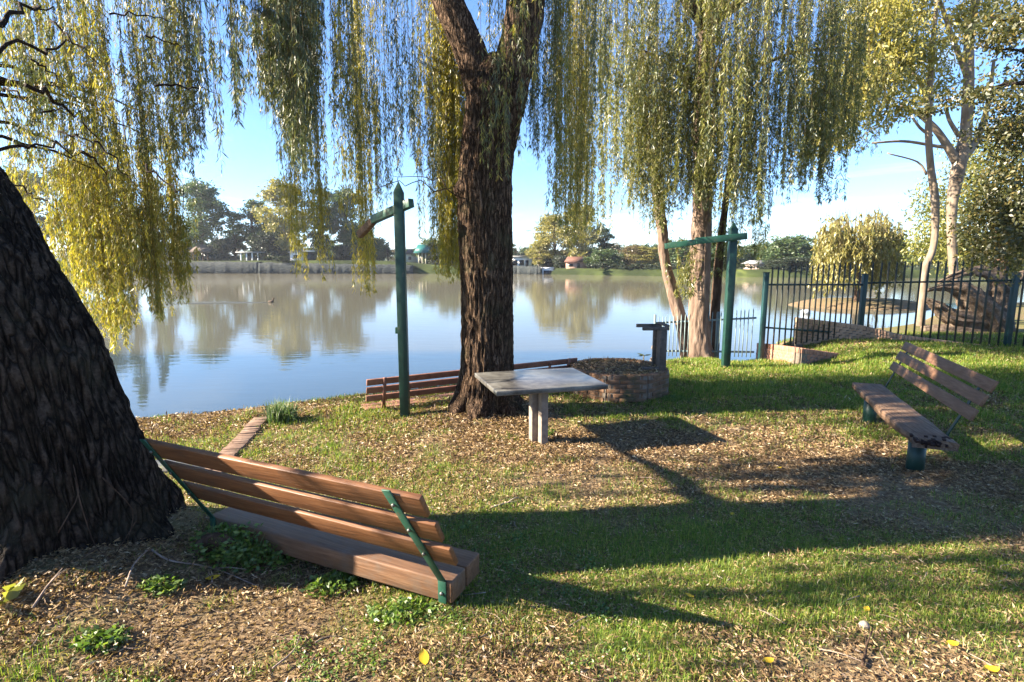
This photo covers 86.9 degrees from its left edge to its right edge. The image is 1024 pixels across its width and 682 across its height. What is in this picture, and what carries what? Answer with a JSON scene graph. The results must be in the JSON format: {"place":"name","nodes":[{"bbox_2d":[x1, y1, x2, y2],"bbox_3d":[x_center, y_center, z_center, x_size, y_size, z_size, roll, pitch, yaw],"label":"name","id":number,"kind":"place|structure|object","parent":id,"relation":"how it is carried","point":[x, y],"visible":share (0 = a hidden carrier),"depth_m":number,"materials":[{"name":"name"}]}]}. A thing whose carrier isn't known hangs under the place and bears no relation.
{"place":"outdoors","nodes":[
{"label":"outdoors","id":0,"kind":"place"},
{"bbox_2d":[0,256,1023,681],"bbox_3d":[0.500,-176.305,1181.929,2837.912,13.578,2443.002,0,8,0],"label":"ground","id":1,"kind":"structure","parent":0,"point":[314,612],"depth_m":3.53,"materials":[{"name":"soil"}]},
{"bbox_2d":[0,578,25,604],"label":"leaf","id":2,"kind":"object","parent":1,"relation":"on","point":[13,591],"visible":1,"depth_m":2.97,"materials":[{"name":"yellow plant"}]},
{"bbox_2d":[3,165,63,238],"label":"eucalyptus tree","id":3,"kind":"object","parent":1,"relation":"on","point":[41,219],"visible":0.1,"depth_m":173.26,"materials":[{"name":"green plant"}]},
{"bbox_2d":[31,568,65,607],"bbox_3d":[-2.594,1.375,3.057,0.063,0.078,0.322,-2,9,-16],"label":"stick","id":4,"kind":"object","parent":1,"relation":"on","point":[43,591],"visible":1,"depth_m":3.02,"materials":[{"name":"brown wood"}]},
{"bbox_2d":[29,159,123,236],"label":"eucalyptus tree","id":5,"kind":"object","parent":1,"relation":"on","point":[32,173],"visible":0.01,"depth_m":161.23,"materials":[{"name":"green plant"}]},
{"bbox_2d":[64,621,134,659],"bbox_3d":[-2.111,1.528,2.783,0.277,0.095,0.259,3,9,21],"label":"weed clump","id":6,"kind":"object","parent":1,"relation":"on","point":[88,642],"visible":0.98,"depth_m":2.76,"materials":[{"name":"green plant"}]},
{"bbox_2d":[0,0,223,586],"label":"willow tree","id":7,"kind":"object","parent":1,"relation":"on","point":[79,468],"visible":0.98,"depth_m":6.65,"materials":[{"name":"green plant"}]},
{"bbox_2d":[108,131,133,235],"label":"poplar tree","id":8,"kind":"object","parent":1,"relation":"on","point":[119,181],"visible":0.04,"depth_m":167.87,"materials":[{"name":"green plant"}]},
{"bbox_2d":[124,550,148,586],"bbox_3d":[-2.314,1.381,3.327,0.055,0.076,0.361,-1,8,-10],"label":"stick","id":9,"kind":"object","parent":1,"relation":"on","point":[128,577],"visible":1,"depth_m":3.28,"materials":[{"name":"brown wood"}]},
{"bbox_2d":[144,180,171,241],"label":"eucalyptus tree","id":10,"kind":"object","parent":1,"relation":"on","point":[162,187],"visible":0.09,"depth_m":162.63,"materials":[{"name":"green plant"}]},
{"bbox_2d":[136,572,188,597],"bbox_3d":[-2.121,1.464,3.262,0.268,0.114,0.241,0,8,0],"label":"weed clump","id":11,"kind":"object","parent":1,"relation":"on","point":[171,586],"visible":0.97,"depth_m":3.25,"materials":[{"name":"green plant"}]},
{"bbox_2d":[156,459,203,472],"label":"stone slab","id":12,"kind":"structure","parent":1,"relation":"on","point":[164,470],"depth_m":5.99,"materials":[{"name":"stone"}]},
{"bbox_2d":[120,261,260,273],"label":"river wall","id":13,"kind":"structure","parent":1,"relation":"on","point":[220,267],"depth_m":146.41,"materials":[{"name":"concrete"}]},
{"bbox_2d":[189,244,214,260],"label":"thatched shelter","id":14,"kind":"object","parent":1,"relation":"on","point":[204,248],"visible":0.52,"depth_m":153.97,"materials":[{"name":"brown plant"}]},
{"bbox_2d":[151,549,259,586],"bbox_3d":[-1.973,1.455,3.513,0.789,0.175,0.115,1,8,9],"label":"stick","id":15,"kind":"object","parent":1,"relation":"on","point":[157,553],"visible":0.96,"depth_m":3.51,"materials":[{"name":"brown wood"}]},
{"bbox_2d":[177,178,234,246],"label":"eucalyptus tree","id":16,"kind":"object","parent":1,"relation":"on","point":[202,193],"visible":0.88,"depth_m":155.63,"materials":[{"name":"green plant"}]},
{"bbox_2d":[191,532,236,556],"bbox_3d":[-2.059,1.422,3.712,0.311,0.218,0.116,-1,8,-6],"label":"root knob","id":17,"kind":"object","parent":1,"relation":"on","point":[205,538],"visible":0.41,"depth_m":3.66,"materials":[{"name":"brown plant"}]},
{"bbox_2d":[205,237,239,260],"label":"dark shrub","id":18,"kind":"object","parent":1,"relation":"on","point":[224,246],"visible":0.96,"depth_m":155.36,"materials":[{"name":"green plant"}]},
{"bbox_2d":[215,212,249,260],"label":"eucalyptus tree","id":19,"kind":"object","parent":1,"relation":"on","point":[237,228],"visible":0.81,"depth_m":158.21,"materials":[{"name":"green plant"}]},
{"bbox_2d":[205,417,266,471],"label":"brick path","id":20,"kind":"structure","parent":1,"relation":"on","point":[243,437],"depth_m":7.00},
{"bbox_2d":[227,245,249,260],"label":"distant tree","id":21,"kind":"object","parent":1,"relation":"on","point":[239,250],"visible":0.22,"depth_m":220.80,"materials":[{"name":"green plant"}]},
{"bbox_2d":[188,514,295,575],"bbox_3d":[-1.853,1.391,3.816,0.753,0.351,0.780,3,9,22],"label":"weed clump","id":22,"kind":"object","parent":1,"relation":"on","point":[243,549],"visible":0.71,"depth_m":3.66,"materials":[{"name":"green plant"}]},
{"bbox_2d":[235,252,264,260],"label":"pergola","id":23,"kind":"object","parent":1,"relation":"on","point":[247,258],"visible":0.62,"depth_m":151.92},
{"bbox_2d":[237,199,275,249],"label":"eucalyptus tree","id":24,"kind":"object","parent":1,"relation":"on","point":[251,203],"visible":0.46,"depth_m":163.08,"materials":[{"name":"green plant"}]},
{"bbox_2d":[245,231,283,260],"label":"dark shrub","id":25,"kind":"object","parent":1,"relation":"on","point":[261,241],"visible":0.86,"depth_m":152.81,"materials":[{"name":"green plant"}]},
{"bbox_2d":[250,224,289,259],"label":"leafy tree","id":26,"kind":"object","parent":1,"relation":"on","point":[285,254],"visible":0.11,"depth_m":167.55,"materials":[{"name":"green plant"}]},
{"bbox_2d":[271,255,286,260],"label":"dark hedge","id":27,"kind":"object","parent":1,"relation":"on","point":[278,258],"visible":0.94,"depth_m":147.08,"materials":[{"name":"green plant"}]},
{"bbox_2d":[247,176,318,250],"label":"eucalyptus tree","id":28,"kind":"object","parent":1,"relation":"on","point":[272,192],"visible":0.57,"depth_m":152.32,"materials":[{"name":"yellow plant"}]},
{"bbox_2d":[272,634,299,668],"bbox_3d":[-1.141,1.591,2.792,0.056,0.054,0.328,0,8,0],"label":"stick","id":29,"kind":"object","parent":1,"relation":"on","point":[282,660],"visible":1,"depth_m":2.71,"materials":[{"name":"brown wood"}]},
{"bbox_2d":[252,396,321,424],"bbox_3d":[-3.242,0.982,7.844,1.288,0.401,0.850,-2,9,-12],"label":"grass tuft","id":30,"kind":"object","parent":1,"relation":"on","point":[278,411],"visible":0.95,"depth_m":7.78,"materials":[{"name":"green plant"}]},
{"bbox_2d":[287,249,304,259],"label":"white cottage","id":31,"kind":"structure","parent":1,"relation":"on","point":[294,256],"depth_m":152.06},
{"bbox_2d":[140,438,478,603],"bbox_3d":[-1.305,1.196,3.542,2.246,1.085,0.752,4,9,24],"label":"park bench","id":32,"kind":"object","parent":1,"relation":"on","point":[412,561],"visible":0.88,"depth_m":3.33,"materials":[{"name":"brown wood"}]},
{"bbox_2d":[306,251,314,259],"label":"flat shed","id":33,"kind":"structure","parent":1,"relation":"on","point":[309,256],"depth_m":152.65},
{"bbox_2d":[309,238,334,259],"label":"dark shrub","id":34,"kind":"object","parent":1,"relation":"on","point":[317,253],"visible":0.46,"depth_m":152.39,"materials":[{"name":"green plant"}]},
{"bbox_2d":[305,188,340,243],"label":"eucalyptus tree","id":35,"kind":"object","parent":1,"relation":"on","point":[330,218],"visible":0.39,"depth_m":160.14,"materials":[{"name":"green plant"}]},
{"bbox_2d":[298,569,359,598],"bbox_3d":[-1.178,1.550,3.473,0.370,0.120,0.325,-6,10,-33],"label":"weed clump","id":36,"kind":"object","parent":1,"relation":"on","point":[318,582],"visible":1,"depth_m":3.45,"materials":[{"name":"green plant"}]},
{"bbox_2d":[258,262,412,273],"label":"river wall","id":37,"kind":"structure","parent":1,"relation":"on","point":[277,268],"depth_m":144.34,"materials":[{"name":"concrete"}]},
{"bbox_2d":[319,186,367,247],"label":"eucalyptus tree","id":38,"kind":"object","parent":1,"relation":"on","point":[344,234],"visible":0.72,"depth_m":161.14,"materials":[{"name":"green plant"}]},
{"bbox_2d":[331,244,358,259],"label":"dark shrub","id":39,"kind":"object","parent":1,"relation":"on","point":[344,250],"visible":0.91,"depth_m":158.72,"materials":[{"name":"green plant"}]},
{"bbox_2d":[333,222,372,259],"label":"leafy tree","id":40,"kind":"object","parent":1,"relation":"on","point":[356,246],"visible":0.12,"depth_m":167.66,"materials":[{"name":"green plant"}]},
{"bbox_2d":[85,491,644,681],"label":"ground weeds","id":41,"kind":"object","parent":1,"relation":"on","point":[442,609],"visible":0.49,"depth_m":2.89,"materials":[{"name":"green plant"}]},
{"bbox_2d":[364,236,394,260],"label":"leafy tree","id":42,"kind":"object","parent":1,"relation":"on","point":[380,251],"visible":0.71,"depth_m":165.90,"materials":[{"name":"green plant"}]},
{"bbox_2d":[356,181,413,417],"bbox_3d":[-1.905,-0.444,8.078,1.345,3.687,0.200,8,11,43],"label":"hanging post","id":43,"kind":"object","parent":1,"relation":"on","point":[399,207],"visible":0.9,"depth_m":7.73,"materials":[{"name":"green paint"}]},
{"bbox_2d":[383,242,391,260],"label":"cypress tree","id":44,"kind":"object","parent":1,"relation":"on","point":[388,255],"visible":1,"depth_m":165.56,"materials":[{"name":"green plant"}]},
{"bbox_2d":[362,593,437,628],"bbox_3d":[-0.651,1.575,3.169,0.441,0.111,0.374,0,8,0],"label":"weed clump","id":45,"kind":"object","parent":1,"relation":"on","point":[373,614],"visible":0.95,"depth_m":3.14,"materials":[{"name":"green plant"}]},
{"bbox_2d":[188,0,612,420],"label":"willow tree","id":46,"kind":"object","parent":1,"relation":"on","point":[489,91],"visible":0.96,"depth_m":7.61,"materials":[{"name":"green plant"}]},
{"bbox_2d":[406,249,417,262],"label":"cream house","id":47,"kind":"structure","parent":1,"relation":"on","point":[410,257],"depth_m":161.60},
{"bbox_2d":[413,245,430,263],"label":"green pavilion","id":48,"kind":"structure","parent":1,"relation":"on","point":[424,249],"depth_m":152.17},
{"bbox_2d":[419,648,428,664],"bbox_3d":[-0.438,1.569,2.685,0.060,0.036,0.063,4,9,23],"label":"yellow leaf","id":49,"kind":"object","parent":1,"relation":"on","point":[423,655],"visible":1,"depth_m":2.69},
{"bbox_2d":[411,237,438,263],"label":"leafy tree","id":50,"kind":"object","parent":1,"relation":"on","point":[427,242],"visible":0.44,"depth_m":154.57,"materials":[{"name":"plant"}]},
{"bbox_2d":[427,251,452,264],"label":"dark shrub","id":51,"kind":"object","parent":1,"relation":"on","point":[431,261],"visible":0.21,"depth_m":151.13,"materials":[{"name":"green plant"}]},
{"bbox_2d":[362,358,577,410],"bbox_3d":[-0.593,0.749,9.301,3.882,0.687,0.510,-5,10,-29],"label":"park bench","id":52,"kind":"object","parent":1,"relation":"on","point":[384,389],"visible":0.39,"depth_m":8.66,"materials":[{"name":"red wood"}]},
{"bbox_2d":[490,497,519,508],"bbox_3d":[-0.046,1.489,4.975,0.353,0.056,0.023,-6,10,-33],"label":"stick","id":53,"kind":"object","parent":1,"relation":"on","point":[505,502],"visible":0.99,"depth_m":4.96,"materials":[{"name":"brown wood"}]},
{"bbox_2d":[0,266,1023,681],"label":"fallen leaves","id":54,"kind":"object","parent":1,"relation":"on","point":[482,442],"depth_m":4.60,"materials":[{"name":"plant"}]},
{"bbox_2d":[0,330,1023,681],"bbox_3d":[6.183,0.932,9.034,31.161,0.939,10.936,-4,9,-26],"label":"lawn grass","id":55,"kind":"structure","parent":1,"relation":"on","point":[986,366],"depth_m":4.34,"materials":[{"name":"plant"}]},
{"bbox_2d":[512,256,531,266],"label":"grey house","id":56,"kind":"structure","parent":1,"relation":"on","point":[526,261],"depth_m":150.46,"materials":[{"name":"paint"}]},
{"bbox_2d":[513,265,540,274],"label":"river wall","id":57,"kind":"structure","parent":1,"relation":"on","point":[517,269],"depth_m":137.96,"materials":[{"name":"concrete"}]},
{"bbox_2d":[518,245,535,265],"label":"distant tree","id":58,"kind":"object","parent":1,"relation":"on","point":[522,249],"visible":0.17,"depth_m":205.05,"materials":[{"name":"green plant"}]},
{"bbox_2d":[475,368,607,444],"bbox_3d":[0.338,0.928,7.088,1.463,0.898,1.132,-2,9,-14],"label":"concrete table","id":59,"kind":"object","parent":1,"relation":"on","point":[537,385],"visible":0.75,"depth_m":6.83,"materials":[{"name":"concrete"}]},
{"bbox_2d":[524,242,558,265],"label":"eucalyptus tree","id":60,"kind":"object","parent":1,"relation":"on","point":[538,254],"visible":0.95,"depth_m":141.95,"materials":[{"name":"yellow plant"}]},
{"bbox_2d":[535,252,552,266],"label":"dark shrub","id":61,"kind":"object","parent":1,"relation":"on","point":[548,263],"visible":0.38,"depth_m":145.76,"materials":[{"name":"green plant"}]},
{"bbox_2d":[541,267,553,273],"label":"boathouse","id":62,"kind":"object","parent":1,"relation":"on","point":[546,270],"visible":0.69,"depth_m":136.09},
{"bbox_2d":[529,213,584,265],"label":"eucalyptus tree","id":63,"kind":"object","parent":1,"relation":"on","point":[547,223],"visible":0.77,"depth_m":142.70,"materials":[{"name":"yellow plant"}]},
{"bbox_2d":[552,255,569,267],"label":"dark shrub","id":64,"kind":"object","parent":1,"relation":"on","point":[558,261],"visible":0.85,"depth_m":137.27,"materials":[{"name":"green plant"}]},
{"bbox_2d":[564,257,586,268],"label":"brick house","id":65,"kind":"structure","parent":1,"relation":"on","point":[573,262],"depth_m":134.42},
{"bbox_2d":[553,203,607,258],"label":"eucalyptus tree","id":66,"kind":"object","parent":1,"relation":"on","point":[587,241],"visible":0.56,"depth_m":138.83,"materials":[{"name":"green plant"}]},
{"bbox_2d":[584,262,617,268],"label":"dark hedge","id":67,"kind":"object","parent":1,"relation":"on","point":[600,264],"visible":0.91,"depth_m":128.18,"materials":[{"name":"green plant"}]},
{"bbox_2d":[583,248,623,267],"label":"leafy tree","id":68,"kind":"object","parent":1,"relation":"on","point":[609,255],"visible":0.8,"depth_m":131.52,"materials":[{"name":"green plant"}]},
{"bbox_2d":[589,228,619,250],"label":"eucalyptus tree","id":69,"kind":"object","parent":1,"relation":"on","point":[604,245],"visible":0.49,"depth_m":145.34,"materials":[{"name":"green plant"}]},
{"bbox_2d":[598,242,622,263],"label":"distant tree","id":70,"kind":"object","parent":1,"relation":"on","point":[617,244],"visible":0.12,"depth_m":201.78,"materials":[{"name":"green plant"}]},
{"bbox_2d":[569,356,669,403],"bbox_3d":[1.890,0.692,9.685,1.803,0.694,1.757,0,8,0],"label":"brick planter","id":71,"kind":"object","parent":1,"relation":"on","point":[627,379],"visible":0.78,"depth_m":9.01,"materials":[{"name":"brick"}]},
{"bbox_2d":[636,322,669,369],"bbox_3d":[2.450,0.088,9.465,0.455,0.801,0.540,0,8,0],"label":"timber frame","id":72,"kind":"object","parent":71,"relation":"on","point":[659,346],"visible":0.95,"depth_m":9.25,"materials":[{"name":"wood"}]},
{"bbox_2d":[616,243,642,263],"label":"distant tree","id":73,"kind":"object","parent":1,"relation":"on","point":[624,253],"visible":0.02,"depth_m":173.02,"materials":[{"name":"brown plant"}]},
{"bbox_2d":[617,243,651,268],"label":"leafy tree","id":74,"kind":"object","parent":1,"relation":"on","point":[627,260],"visible":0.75,"depth_m":132.25,"materials":[{"name":"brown plant"}]},
{"bbox_2d":[622,246,659,268],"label":"leafy tree","id":75,"kind":"object","parent":1,"relation":"on","point":[650,257],"visible":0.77,"depth_m":131.23,"materials":[{"name":"green plant"}]},
{"bbox_2d":[608,262,674,268],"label":"dark hedge","id":76,"kind":"object","parent":1,"relation":"on","point":[641,265],"visible":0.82,"depth_m":123.88,"materials":[{"name":"green plant"}]},
{"bbox_2d":[639,242,657,261],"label":"distant tree","id":77,"kind":"object","parent":1,"relation":"on","point":[655,245],"visible":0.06,"depth_m":181.26,"materials":[{"name":"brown plant"}]},
{"bbox_2d":[655,237,689,264],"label":"leafy tree","id":78,"kind":"object","parent":1,"relation":"on","point":[673,254],"visible":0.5,"depth_m":126.82,"materials":[{"name":"green plant"}]},
{"bbox_2d":[661,393,691,401],"bbox_3d":[2.743,0.942,9.007,0.532,0.153,0.455,0,8,0],"label":"weed clump","id":79,"kind":"object","parent":1,"relation":"on","point":[676,398],"visible":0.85,"depth_m":8.96,"materials":[{"name":"green plant"}]},
{"bbox_2d":[654,308,756,358],"bbox_3d":[4.926,0.345,13.990,2.499,2.449,0.117,2,9,11],"label":"palisade fence","id":80,"kind":"object","parent":1,"relation":"on","point":[718,320],"visible":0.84,"depth_m":13.82,"materials":[{"name":"metal"}]},
{"bbox_2d":[665,222,747,366],"bbox_3d":[4.071,-0.815,11.595,1.668,3.414,0.246,1,8,4],"label":"hanging post","id":81,"kind":"object","parent":1,"relation":"on","point":[732,237],"visible":0.86,"depth_m":11.45,"materials":[{"name":"green paint"}]},
{"bbox_2d":[711,242,748,264],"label":"leafy tree","id":82,"kind":"object","parent":1,"relation":"on","point":[714,248],"visible":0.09,"depth_m":126.72,"materials":[{"name":"green plant"}]},
{"bbox_2d":[571,0,899,358],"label":"willow tree","id":83,"kind":"object","parent":1,"relation":"on","point":[656,132],"visible":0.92,"depth_m":11.58,"materials":[{"name":"green plant"}]},
{"bbox_2d":[712,262,766,268],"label":"dark hedge","id":84,"kind":"object","parent":1,"relation":"on","point":[750,266],"visible":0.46,"depth_m":115.36,"materials":[{"name":"plant"}]},
{"bbox_2d":[739,248,749,264],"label":"distant tree","id":85,"kind":"object","parent":1,"relation":"on","point":[744,254],"visible":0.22,"depth_m":169.88,"materials":[{"name":"green plant"}]},
{"bbox_2d":[741,260,765,268],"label":"pink house","id":86,"kind":"structure","parent":1,"relation":"on","point":[752,262],"depth_m":119.50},
{"bbox_2d":[740,241,776,261],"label":"leafy tree","id":87,"kind":"object","parent":1,"relation":"on","point":[761,247],"visible":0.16,"depth_m":127.35,"materials":[{"name":"green plant"}]},
{"bbox_2d":[763,657,773,662],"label":"yellow leaf","id":88,"kind":"object","parent":1,"relation":"on","point":[768,659],"visible":1,"depth_m":2.72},
{"bbox_2d":[762,259,789,268],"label":"dark shrub","id":89,"kind":"object","parent":1,"relation":"on","point":[769,262],"visible":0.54,"depth_m":113.91,"materials":[{"name":"green plant"}]},
{"bbox_2d":[756,233,816,268],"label":"leafy tree","id":90,"kind":"object","parent":1,"relation":"on","point":[797,246],"visible":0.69,"depth_m":117.25,"materials":[{"name":"green plant"}]},
{"bbox_2d":[767,257,815,270],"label":"dark shrub","id":91,"kind":"object","parent":1,"relation":"on","point":[792,262],"visible":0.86,"depth_m":110.27,"materials":[{"name":"green plant"}]},
{"bbox_2d":[756,343,840,364],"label":"brick wall","id":92,"kind":"structure","parent":1,"relation":"on","point":[795,355],"depth_m":12.39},
{"bbox_2d":[819,648,869,664],"bbox_3d":[1.709,1.621,2.777,0.224,0.020,0.012,6,10,34],"label":"stick","id":93,"kind":"object","parent":1,"relation":"on","point":[841,653],"visible":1,"depth_m":2.79,"materials":[{"name":"brown wood"}]},
{"bbox_2d":[808,205,908,300],"bbox_3d":[24.211,-5.846,37.697,9.108,7.407,5.204,-8,11,-42],"label":"weeping willow","id":94,"kind":"object","parent":1,"relation":"on","point":[869,244],"visible":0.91,"depth_m":35.73,"materials":[{"name":"green plant"}]},
{"bbox_2d":[858,620,869,629],"bbox_3d":[2.004,1.619,3.077,0.060,0.050,0.057,0,8,0],"label":"pebble","id":95,"kind":"object","parent":1,"relation":"on","point":[866,626],"visible":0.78,"depth_m":3.06,"materials":[{"name":"stone"}]},
{"bbox_2d":[861,629,872,666],"bbox_3d":[1.871,1.621,2.848,0.045,0.067,0.406,6,10,35],"label":"stick","id":96,"kind":"object","parent":1,"relation":"on","point":[865,653],"visible":0.99,"depth_m":2.82,"materials":[{"name":"wood"}]},
{"bbox_2d":[792,317,985,347],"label":"brick wall","id":97,"kind":"structure","parent":1,"relation":"on","point":[852,331],"depth_m":14.16,"materials":[{"name":"brick"}]},
{"bbox_2d":[758,260,1023,359],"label":"palisade fence","id":98,"kind":"object","parent":1,"relation":"on","point":[1011,312],"visible":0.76,"depth_m":13.64,"materials":[{"name":"metal"}]},
{"bbox_2d":[796,0,1022,325],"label":"gum tree","id":99,"kind":"object","parent":1,"relation":"on","point":[897,23],"visible":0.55,"depth_m":16.41,"materials":[{"name":"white plant"}]},
{"bbox_2d":[852,342,998,472],"bbox_3d":[4.918,0.833,6.713,0.659,1.306,2.888,3,9,21],"label":"park bench","id":100,"kind":"object","parent":1,"relation":"on","point":[919,432],"visible":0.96,"depth_m":6.15,"materials":[{"name":"brown wood"}]},
{"bbox_2d":[904,242,947,262],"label":"eucalyptus tree","id":101,"kind":"object","parent":1,"relation":"on","point":[911,256],"visible":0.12,"depth_m":126.38,"materials":[{"name":"green plant"}]},
{"bbox_2d":[946,640,958,645],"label":"yellow leaf","id":102,"kind":"object","parent":1,"relation":"on","point":[953,643],"visible":1,"depth_m":2.89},
{"bbox_2d":[892,121,1023,285],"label":"bushy tree","id":103,"kind":"object","parent":1,"relation":"on","point":[942,240],"visible":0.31,"depth_m":25.35,"materials":[{"name":"green plant"}]},
{"bbox_2d":[905,0,1023,286],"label":"shade tree","id":104,"kind":"object","parent":1,"relation":"on","point":[1008,226],"visible":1,"depth_m":9.70,"materials":[{"name":"green plant"}]},
{"bbox_2d":[983,665,999,671],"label":"yellow leaf","id":105,"kind":"object","parent":1,"relation":"on","point":[992,668],"visible":1,"depth_m":2.68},
{"bbox_2d":[0,0,1023,255],"label":"sky","id":106,"kind":"structure","parent":0,"point":[883,180],"materials":[{"name":"blue"}]},
{"bbox_2d":[68,273,1023,418],"bbox_3d":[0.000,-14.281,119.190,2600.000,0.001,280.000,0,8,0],"label":"river water","id":107,"kind":"structure","parent":0,"point":[300,337],"depth_m":26.12,"materials":[{"name":"blue liquid"}]},
{"bbox_2d":[177,302,266,303],"bbox_3d":[-23.111,-2.914,42.045,7.522,0.160,2.301,0,8,0],"label":"duck wake","id":108,"kind":"object","parent":107,"relation":"on","point":[235,302],"visible":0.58,"depth_m":42.18,"materials":[{"name":"grey liquid"}]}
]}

